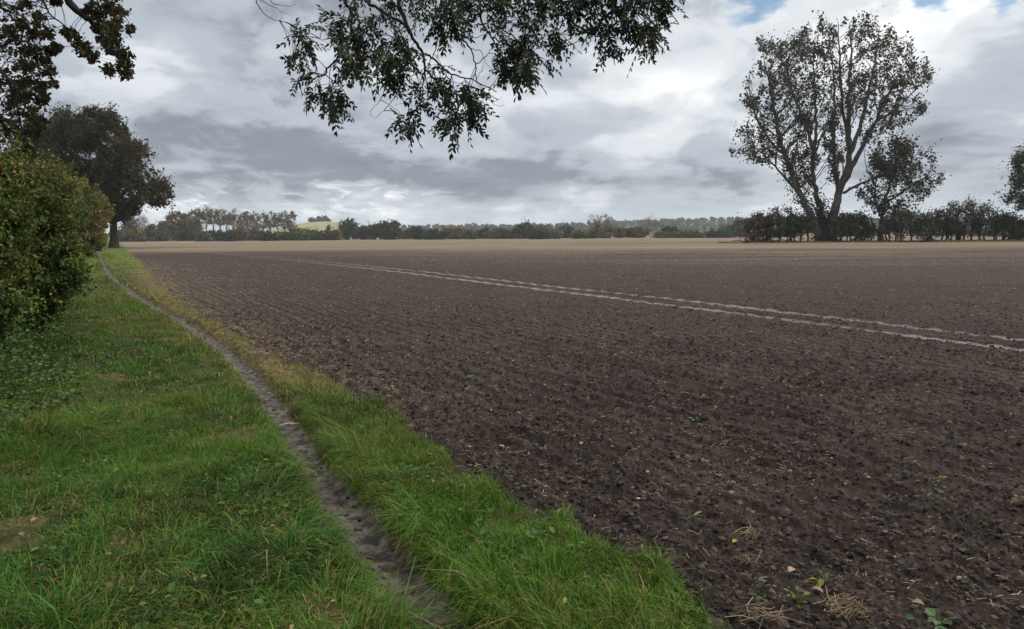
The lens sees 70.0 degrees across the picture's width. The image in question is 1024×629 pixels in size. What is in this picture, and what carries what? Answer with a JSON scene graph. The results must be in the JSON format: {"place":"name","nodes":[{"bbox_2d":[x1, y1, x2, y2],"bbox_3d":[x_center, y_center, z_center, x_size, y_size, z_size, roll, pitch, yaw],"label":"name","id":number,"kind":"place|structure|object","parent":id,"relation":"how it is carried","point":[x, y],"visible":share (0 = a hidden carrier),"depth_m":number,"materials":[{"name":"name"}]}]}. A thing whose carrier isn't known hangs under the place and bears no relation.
{"place":"outdoors","nodes":[
{"label":"outdoors","id":0,"kind":"place"},
{"bbox_2d":[98,251,470,628],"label":"footpath","id":1,"kind":"structure","parent":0,"point":[400,559],"depth_m":4.59,"materials":[{"name":"soil"}]},
{"bbox_2d":[264,221,354,237],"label":"hill","id":2,"kind":"structure","parent":0,"point":[322,225],"depth_m":780.58,"materials":[{"name":"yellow plant"}]},
{"bbox_2d":[308,215,330,221],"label":"hilltop copse","id":3,"kind":"object","parent":2,"relation":"on","point":[320,219],"visible":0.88,"depth_m":868.67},
{"bbox_2d":[0,241,733,628],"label":"grass verge","id":4,"kind":"object","parent":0,"point":[14,541],"depth_m":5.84,"materials":[{"name":"green plant"}]},
{"bbox_2d":[0,123,52,363],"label":"hedge bush","id":5,"kind":"object","parent":4,"relation":"on","point":[16,215],"visible":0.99,"depth_m":9.24,"materials":[{"name":"green plant"}]},
{"bbox_2d":[5,142,86,297],"bbox_3d":[-11.340,-1.937,16.970,3.266,3.962,2.057,3,7,25],"label":"hedge bush","id":6,"kind":"object","parent":4,"relation":"on","point":[63,177],"visible":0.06,"depth_m":16.57,"materials":[{"name":"green plant"}]},
{"bbox_2d":[0,132,112,332],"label":"hedge bush","id":7,"kind":"object","parent":4,"relation":"on","point":[61,260],"visible":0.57,"depth_m":12.01,"materials":[{"name":"green plant"}]},
{"bbox_2d":[45,152,83,230],"bbox_3d":[-16.681,-3.216,25.733,3.503,4.811,2.465,0,6,0],"label":"hedge bush","id":8,"kind":"object","parent":4,"relation":"on","point":[55,166],"visible":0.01,"depth_m":25.49,"materials":[{"name":"green plant"}]},
{"bbox_2d":[0,287,129,439],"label":"undergrowth","id":9,"kind":"object","parent":4,"relation":"on","point":[38,374],"visible":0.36,"depth_m":8.46,"materials":[{"name":"green plant"}]},
{"bbox_2d":[0,0,136,162],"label":"overhanging oak","id":10,"kind":"object","parent":4,"relation":"on","point":[109,41],"visible":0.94,"depth_m":12.31,"materials":[{"name":"green plant"}]},
{"bbox_2d":[66,178,94,248],"bbox_3d":[-23.549,-4.971,38.661,3.339,5.194,2.504,0,6,0],"label":"hedge bush","id":11,"kind":"object","parent":4,"relation":"on","point":[84,212],"visible":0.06,"depth_m":38.36,"materials":[{"name":"green plant"}]},
{"bbox_2d":[74,176,110,256],"bbox_3d":[-32.575,-7.336,55.491,4.522,6.238,3.336,0,6,0],"label":"hedge bush","id":12,"kind":"object","parent":4,"relation":"on","point":[101,236],"visible":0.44,"depth_m":54.96,"materials":[{"name":"green plant"}]},
{"bbox_2d":[83,187,116,250],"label":"hedge bush","id":13,"kind":"object","parent":4,"relation":"on","point":[107,207],"visible":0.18,"depth_m":77.14,"materials":[{"name":"green plant"}]},
{"bbox_2d":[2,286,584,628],"bbox_3d":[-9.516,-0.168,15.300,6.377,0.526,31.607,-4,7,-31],"label":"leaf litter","id":14,"kind":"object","parent":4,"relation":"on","point":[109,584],"visible":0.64,"depth_m":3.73,"materials":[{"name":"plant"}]},
{"bbox_2d":[0,292,723,628],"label":"clover","id":15,"kind":"object","parent":4,"relation":"on","point":[172,601],"visible":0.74,"depth_m":4.28,"materials":[{"name":"green plant"}]},
{"bbox_2d":[0,0,1023,232],"label":"sky","id":16,"kind":"structure","parent":0,"point":[211,85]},
{"bbox_2d":[86,220,987,237],"bbox_3d":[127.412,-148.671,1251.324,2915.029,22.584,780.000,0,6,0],"label":"wooded hill","id":17,"kind":"structure","parent":0,"point":[691,224],"depth_m":1071.20,"materials":[{"name":"green plant"}]},
{"bbox_2d":[356,215,1000,232],"bbox_3d":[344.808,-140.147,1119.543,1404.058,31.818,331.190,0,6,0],"label":"wood","id":18,"kind":"object","parent":17,"relation":"on","point":[662,221],"visible":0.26,"depth_m":1107.37,"materials":[{"name":"green plant"}]},
{"bbox_2d":[107,233,976,240],"bbox_3d":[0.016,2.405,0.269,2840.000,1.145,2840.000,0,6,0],"label":"ground","id":19,"kind":"structure","parent":0,"point":[108,239],"depth_m":515.60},
{"bbox_2d":[12,101,180,247],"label":"oak tree","id":20,"kind":"object","parent":19,"relation":"on","point":[108,170],"visible":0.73,"depth_m":93.63,"materials":[{"name":"green plant"}]},
{"bbox_2d":[118,216,138,230],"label":"broadleaf tree","id":21,"kind":"object","parent":19,"relation":"on","point":[128,224],"visible":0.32,"depth_m":359.94,"materials":[{"name":"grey plant"}]},
{"bbox_2d":[121,228,148,241],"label":"bush","id":22,"kind":"object","parent":19,"relation":"on","point":[135,235],"visible":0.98,"depth_m":319.76,"materials":[{"name":"brown plant"}]},
{"bbox_2d":[132,215,149,232],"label":"bare tree","id":23,"kind":"object","parent":19,"relation":"on","point":[143,222],"visible":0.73,"depth_m":338.86,"materials":[{"name":"grey plant"}]},
{"bbox_2d":[144,223,158,240],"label":"broadleaf tree","id":24,"kind":"object","parent":19,"relation":"on","point":[152,226],"visible":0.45,"depth_m":351.82,"materials":[{"name":"green plant"}]},
{"bbox_2d":[149,224,172,240],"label":"bush","id":25,"kind":"object","parent":19,"relation":"on","point":[158,234],"visible":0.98,"depth_m":339.99,"materials":[{"name":"green plant"}]},
{"bbox_2d":[155,208,190,240],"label":"broadleaf tree","id":26,"kind":"object","parent":19,"relation":"on","point":[172,226],"visible":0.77,"depth_m":360.03,"materials":[{"name":"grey plant"}]},
{"bbox_2d":[175,227,195,240],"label":"bush","id":27,"kind":"object","parent":19,"relation":"on","point":[187,234],"visible":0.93,"depth_m":347.92,"materials":[{"name":"green plant"}]},
{"bbox_2d":[180,216,205,239],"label":"broadleaf tree","id":28,"kind":"object","parent":19,"relation":"on","point":[194,222],"visible":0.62,"depth_m":361.94,"materials":[{"name":"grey plant"}]},
{"bbox_2d":[195,207,206,223],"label":"row poplar","id":29,"kind":"object","parent":19,"relation":"on","point":[201,217],"visible":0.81,"depth_m":393.88,"materials":[{"name":"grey plant"}]},
{"bbox_2d":[193,227,213,240],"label":"bush","id":30,"kind":"object","parent":19,"relation":"on","point":[204,236],"visible":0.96,"depth_m":318.72,"materials":[{"name":"green plant"}]},
{"bbox_2d":[202,205,211,230],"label":"row poplar","id":31,"kind":"object","parent":19,"relation":"on","point":[208,221],"visible":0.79,"depth_m":397.92,"materials":[{"name":"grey plant"}]},
{"bbox_2d":[204,229,223,240],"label":"bush","id":32,"kind":"object","parent":19,"relation":"on","point":[215,234],"visible":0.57,"depth_m":336.91,"materials":[{"name":"green plant"}]},
{"bbox_2d":[213,206,226,228],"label":"row poplar","id":33,"kind":"object","parent":19,"relation":"on","point":[217,219],"visible":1,"depth_m":388.23,"materials":[{"name":"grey plant"}]},
{"bbox_2d":[221,209,232,229],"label":"row poplar","id":34,"kind":"object","parent":19,"relation":"on","point":[228,219],"visible":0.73,"depth_m":397.68,"materials":[{"name":"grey plant"}]},
{"bbox_2d":[217,228,238,240],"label":"bush","id":35,"kind":"object","parent":19,"relation":"on","point":[228,236],"visible":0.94,"depth_m":313.25,"materials":[{"name":"green plant"}]},
{"bbox_2d":[225,224,250,240],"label":"bush","id":36,"kind":"object","parent":19,"relation":"on","point":[242,233],"visible":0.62,"depth_m":330.01,"materials":[{"name":"brown plant"}]},
{"bbox_2d":[236,212,248,227],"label":"row poplar","id":37,"kind":"object","parent":19,"relation":"on","point":[240,217],"visible":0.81,"depth_m":389.22,"materials":[{"name":"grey plant"}]},
{"bbox_2d":[245,224,262,240],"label":"bush","id":38,"kind":"object","parent":19,"relation":"on","point":[254,231],"visible":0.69,"depth_m":345.14,"materials":[{"name":"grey plant"}]},
{"bbox_2d":[248,211,261,227],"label":"row poplar","id":39,"kind":"object","parent":19,"relation":"on","point":[257,217],"visible":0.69,"depth_m":396.39,"materials":[{"name":"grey plant"}]},
{"bbox_2d":[256,212,270,233],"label":"row poplar","id":40,"kind":"object","parent":19,"relation":"on","point":[264,225],"visible":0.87,"depth_m":392.90,"materials":[{"name":"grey plant"}]},
{"bbox_2d":[255,229,279,240],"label":"bush","id":41,"kind":"object","parent":19,"relation":"on","point":[267,235],"visible":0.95,"depth_m":321.10,"materials":[{"name":"green plant"}]},
{"bbox_2d":[263,210,277,230],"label":"row poplar","id":42,"kind":"object","parent":19,"relation":"on","point":[273,217],"visible":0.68,"depth_m":397.93,"materials":[{"name":"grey plant"}]},
{"bbox_2d":[272,212,282,232],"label":"row poplar","id":43,"kind":"object","parent":19,"relation":"on","point":[277,222],"visible":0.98,"depth_m":399.61,"materials":[{"name":"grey plant"}]},
{"bbox_2d":[276,229,290,240],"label":"bush","id":44,"kind":"object","parent":19,"relation":"on","point":[283,236],"visible":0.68,"depth_m":333.49,"materials":[{"name":"green plant"}]},
{"bbox_2d":[279,210,291,230],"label":"row poplar","id":45,"kind":"object","parent":19,"relation":"on","point":[286,222],"visible":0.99,"depth_m":399.70,"materials":[{"name":"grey plant"}]},
{"bbox_2d":[286,209,300,230],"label":"row poplar","id":46,"kind":"object","parent":19,"relation":"on","point":[293,215],"visible":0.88,"depth_m":401.88,"materials":[{"name":"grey plant"}]},
{"bbox_2d":[287,225,314,240],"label":"bush","id":47,"kind":"object","parent":19,"relation":"on","point":[297,234],"visible":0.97,"depth_m":326.39,"materials":[{"name":"green plant"}]},
{"bbox_2d":[310,226,327,239],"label":"bush","id":48,"kind":"object","parent":19,"relation":"on","point":[319,234],"visible":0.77,"depth_m":334.57,"materials":[{"name":"green plant"}]},
{"bbox_2d":[324,227,344,239],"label":"bush","id":49,"kind":"object","parent":19,"relation":"on","point":[335,234],"visible":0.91,"depth_m":336.90,"materials":[{"name":"brown plant"}]},
{"bbox_2d":[336,213,359,239],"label":"broadleaf tree","id":50,"kind":"object","parent":19,"relation":"on","point":[347,227],"visible":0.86,"depth_m":359.52,"materials":[{"name":"green plant"}]},
{"bbox_2d":[350,224,372,239],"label":"broadleaf tree","id":51,"kind":"object","parent":19,"relation":"on","point":[362,233],"visible":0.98,"depth_m":353.63,"materials":[{"name":"green plant"}]},
{"bbox_2d":[366,221,381,239],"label":"broadleaf tree","id":52,"kind":"object","parent":19,"relation":"on","point":[373,229],"visible":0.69,"depth_m":354.28,"materials":[{"name":"green plant"}]},
{"bbox_2d":[376,219,404,239],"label":"broadleaf tree","id":53,"kind":"object","parent":19,"relation":"on","point":[385,231],"visible":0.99,"depth_m":345.04,"materials":[{"name":"green plant"}]},
{"bbox_2d":[405,225,425,238],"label":"broadleaf tree","id":54,"kind":"object","parent":19,"relation":"on","point":[415,232],"visible":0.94,"depth_m":347.04,"materials":[{"name":"green plant"}]},
{"bbox_2d":[421,227,447,239],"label":"bush","id":55,"kind":"object","parent":19,"relation":"on","point":[431,234],"visible":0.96,"depth_m":329.35,"materials":[{"name":"green plant"}]},
{"bbox_2d":[441,225,463,238],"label":"broadleaf tree","id":56,"kind":"object","parent":19,"relation":"on","point":[453,233],"visible":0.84,"depth_m":348.79,"materials":[{"name":"brown plant"}]},
{"bbox_2d":[457,225,479,238],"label":"bush","id":57,"kind":"object","parent":19,"relation":"on","point":[468,234],"visible":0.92,"depth_m":340.28,"materials":[{"name":"green plant"}]},
{"bbox_2d":[256,0,689,159],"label":"ash tree","id":58,"kind":"object","parent":19,"relation":"on","point":[525,77],"visible":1,"depth_m":5.35,"materials":[{"name":"green plant"}]},
{"bbox_2d":[487,227,507,238],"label":"broadleaf tree","id":59,"kind":"object","parent":19,"relation":"on","point":[494,233],"visible":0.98,"depth_m":345.60,"materials":[{"name":"green plant"}]},
{"bbox_2d":[505,228,522,238],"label":"bush","id":60,"kind":"object","parent":19,"relation":"on","point":[511,234],"visible":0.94,"depth_m":344.88,"materials":[{"name":"green plant"}]},
{"bbox_2d":[510,216,536,238],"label":"broadleaf tree","id":61,"kind":"object","parent":19,"relation":"on","point":[520,228],"visible":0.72,"depth_m":345.93,"materials":[{"name":"green plant"}]},
{"bbox_2d":[526,229,552,238],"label":"bush","id":62,"kind":"object","parent":19,"relation":"on","point":[537,235],"visible":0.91,"depth_m":313.86,"materials":[{"name":"green plant"}]},
{"bbox_2d":[532,223,552,233],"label":"broadleaf tree","id":63,"kind":"object","parent":19,"relation":"on","point":[543,228],"visible":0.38,"depth_m":357.77,"materials":[{"name":"green plant"}]},
{"bbox_2d":[547,227,564,238],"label":"bush","id":64,"kind":"object","parent":19,"relation":"on","point":[557,234],"visible":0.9,"depth_m":325.66,"materials":[{"name":"green plant"}]},
{"bbox_2d":[556,223,574,237],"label":"broadleaf tree","id":65,"kind":"object","parent":19,"relation":"on","point":[567,230],"visible":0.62,"depth_m":365.13,"materials":[{"name":"green plant"}]},
{"bbox_2d":[568,229,589,238],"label":"bush","id":66,"kind":"object","parent":19,"relation":"on","point":[577,234],"visible":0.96,"depth_m":320.52,"materials":[{"name":"green plant"}]},
{"bbox_2d":[590,224,616,237],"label":"bush","id":67,"kind":"object","parent":19,"relation":"on","point":[602,232],"visible":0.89,"depth_m":347.06,"materials":[{"name":"green plant"}]},
{"bbox_2d":[613,225,625,237],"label":"broadleaf tree","id":68,"kind":"object","parent":19,"relation":"on","point":[618,232],"visible":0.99,"depth_m":361.23,"materials":[{"name":"green plant"}]},
{"bbox_2d":[620,226,638,237],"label":"broadleaf tree","id":69,"kind":"object","parent":19,"relation":"on","point":[629,230],"visible":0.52,"depth_m":369.07,"materials":[{"name":"green plant"}]},
{"bbox_2d":[631,224,650,237],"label":"bush","id":70,"kind":"object","parent":19,"relation":"on","point":[640,232],"visible":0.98,"depth_m":352.32,"materials":[{"name":"green plant"}]},
{"bbox_2d":[640,214,660,237],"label":"bare tree","id":71,"kind":"object","parent":19,"relation":"on","point":[650,224],"visible":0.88,"depth_m":365.28,"materials":[{"name":"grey plant"}]},
{"bbox_2d":[652,229,669,237],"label":"bush","id":72,"kind":"object","parent":19,"relation":"on","point":[661,234],"visible":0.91,"depth_m":337.23,"materials":[{"name":"green plant"}]},
{"bbox_2d":[660,225,679,237],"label":"broadleaf tree","id":73,"kind":"object","parent":19,"relation":"on","point":[669,229],"visible":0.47,"depth_m":348.31,"materials":[{"name":"green plant"}]},
{"bbox_2d":[679,228,707,237],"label":"bush","id":74,"kind":"object","parent":19,"relation":"on","point":[692,234],"visible":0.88,"depth_m":329.57,"materials":[{"name":"green plant"}]},
{"bbox_2d":[703,227,737,237],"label":"bush","id":75,"kind":"object","parent":19,"relation":"on","point":[721,233],"visible":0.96,"depth_m":322.03,"materials":[{"name":"green plant"}]},
{"bbox_2d":[725,212,747,236],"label":"broadleaf tree","id":76,"kind":"object","parent":19,"relation":"on","point":[736,225],"visible":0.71,"depth_m":343.59,"materials":[{"name":"green plant"}]},
{"bbox_2d":[737,210,775,242],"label":"thorn bush","id":77,"kind":"object","parent":19,"relation":"on","point":[758,232],"visible":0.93,"depth_m":107.36,"materials":[{"name":"green plant"}]},
{"bbox_2d":[758,205,798,242],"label":"thorn bush","id":78,"kind":"object","parent":19,"relation":"on","point":[789,228],"visible":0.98,"depth_m":106.88,"materials":[{"name":"green plant"}]},
{"bbox_2d":[785,210,818,241],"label":"thorn bush","id":79,"kind":"object","parent":19,"relation":"on","point":[803,223],"visible":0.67,"depth_m":108.15,"materials":[{"name":"green plant"}]},
{"bbox_2d":[728,6,939,240],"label":"poplar tree","id":80,"kind":"object","parent":19,"relation":"on","point":[822,232],"visible":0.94,"depth_m":109.53,"materials":[{"name":"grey plant"}]},
{"bbox_2d":[828,210,864,241],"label":"thorn bush","id":81,"kind":"object","parent":19,"relation":"on","point":[842,223],"visible":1,"depth_m":107.81,"materials":[{"name":"green plant"}]},
{"bbox_2d":[845,208,884,240],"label":"thorn bush","id":82,"kind":"object","parent":19,"relation":"on","point":[868,230],"visible":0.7,"depth_m":111.20,"materials":[{"name":"green plant"}]},
{"bbox_2d":[873,214,903,241],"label":"thorn bush","id":83,"kind":"object","parent":19,"relation":"on","point":[886,225],"visible":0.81,"depth_m":107.11,"materials":[{"name":"green plant"}]},
{"bbox_2d":[849,124,951,240],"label":"field maple","id":84,"kind":"object","parent":19,"relation":"on","point":[889,171],"visible":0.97,"depth_m":108.65,"materials":[{"name":"green plant"}]},
{"bbox_2d":[886,205,933,241],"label":"thorn bush","id":85,"kind":"object","parent":19,"relation":"on","point":[907,217],"visible":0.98,"depth_m":105.85,"materials":[{"name":"green plant"}]},
{"bbox_2d":[910,206,941,241],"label":"thorn bush","id":86,"kind":"object","parent":19,"relation":"on","point":[929,223],"visible":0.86,"depth_m":106.42,"materials":[{"name":"green plant"}]},
{"bbox_2d":[928,206,960,240],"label":"thorn bush","id":87,"kind":"object","parent":19,"relation":"on","point":[943,231],"visible":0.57,"depth_m":113.70,"materials":[{"name":"green plant"}]},
{"bbox_2d":[936,192,986,240],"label":"thorn bush","id":88,"kind":"object","parent":19,"relation":"on","point":[959,231],"visible":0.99,"depth_m":112.50,"materials":[{"name":"green plant"}]},
{"bbox_2d":[967,199,1002,239],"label":"thorn bush","id":89,"kind":"object","parent":19,"relation":"on","point":[987,210],"visible":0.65,"depth_m":114.06,"materials":[{"name":"green plant"}]},
{"bbox_2d":[967,227,1015,236],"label":"bush","id":90,"kind":"object","parent":19,"relation":"on","point":[1007,233],"visible":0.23,"depth_m":302.70,"materials":[{"name":"green plant"}]},
{"bbox_2d":[983,207,1019,239],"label":"thorn bush","id":91,"kind":"object","parent":19,"relation":"on","point":[1006,220],"visible":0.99,"depth_m":110.40,"materials":[{"name":"green plant"}]},
{"bbox_2d":[992,139,1023,219],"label":"hedgerow oak","id":92,"kind":"object","parent":19,"relation":"on","point":[1018,163],"visible":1,"depth_m":105.54,"materials":[{"name":"green plant"}]},
{"bbox_2d":[1005,205,1023,240],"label":"thorn bush","id":93,"kind":"object","parent":19,"relation":"on","point":[1018,234],"visible":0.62,"depth_m":112.24,"materials":[{"name":"green plant"}]},
{"bbox_2d":[119,235,1023,628],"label":"ploughed field","id":94,"kind":"structure","parent":0,"point":[613,257],"depth_m":9.28,"materials":[{"name":"brown soil"}]},
{"bbox_2d":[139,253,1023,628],"bbox_3d":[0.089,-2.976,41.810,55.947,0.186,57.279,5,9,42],"label":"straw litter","id":95,"kind":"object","parent":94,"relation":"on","point":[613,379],"visible":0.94,"depth_m":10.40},
{"bbox_2d":[148,253,1023,579],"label":"pebbles","id":96,"kind":"object","parent":94,"relation":"on","point":[606,343],"visible":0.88,"depth_m":18.22,"materials":[{"name":"grey stone"}]},
{"bbox_2d":[195,251,1023,351],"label":"tyre track","id":97,"kind":"structure","parent":94,"relation":"on","point":[919,334],"depth_m":14.81,"materials":[{"name":"brown soil"}]},
{"bbox_2d":[724,552,774,568],"bbox_3d":[1.212,1.242,3.750,0.229,0.066,0.172,0,6,0],"label":"straw tuft","id":98,"kind":"object","parent":94,"relation":"on","point":[746,560],"visible":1,"depth_m":3.73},
{"bbox_2d":[726,522,775,539],"bbox_3d":[1.311,1.220,4.115,0.272,0.051,0.202,-2,6,-11],"label":"straw tuft","id":99,"kind":"object","parent":94,"relation":"on","point":[751,533],"visible":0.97,"depth_m":4.08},
{"bbox_2d":[748,586,767,604],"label":"weed","id":100,"kind":"object","parent":94,"relation":"on","point":[758,599],"visible":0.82,"depth_m":3.38,"materials":[{"name":"green plant"}]},
{"bbox_2d":[716,596,812,628],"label":"straw tuft","id":101,"kind":"object","parent":94,"relation":"on","point":[764,615],"visible":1,"depth_m":3.19,"materials":[{"name":"beige plant"}]},
{"bbox_2d":[786,586,810,604],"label":"weed","id":102,"kind":"object","parent":94,"relation":"on","point":[797,599],"visible":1,"depth_m":3.33,"materials":[{"name":"green plant"}]},
{"bbox_2d":[804,570,838,586],"bbox_3d":[1.482,1.287,3.482,0.120,0.079,0.175,5,9,42],"label":"weed","id":103,"kind":"object","parent":94,"relation":"on","point":[819,582],"visible":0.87,"depth_m":3.48,"materials":[{"name":"green plant"}]},
{"bbox_2d":[808,585,875,624],"bbox_3d":[1.499,1.300,3.287,0.285,0.072,0.306,-3,7,-22],"label":"straw tuft","id":104,"kind":"object","parent":94,"relation":"on","point":[842,602],"visible":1,"depth_m":3.27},
{"bbox_2d":[905,608,959,628],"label":"weed","id":105,"kind":"object","parent":94,"relation":"on","point":[930,611],"visible":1,"depth_m":3.14,"materials":[{"name":"green plant"}]},
{"bbox_2d":[718,239,1023,242],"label":"rough grass","id":106,"kind":"structure","parent":0,"point":[986,240],"depth_m":107.06,"materials":[{"name":"green plant"}]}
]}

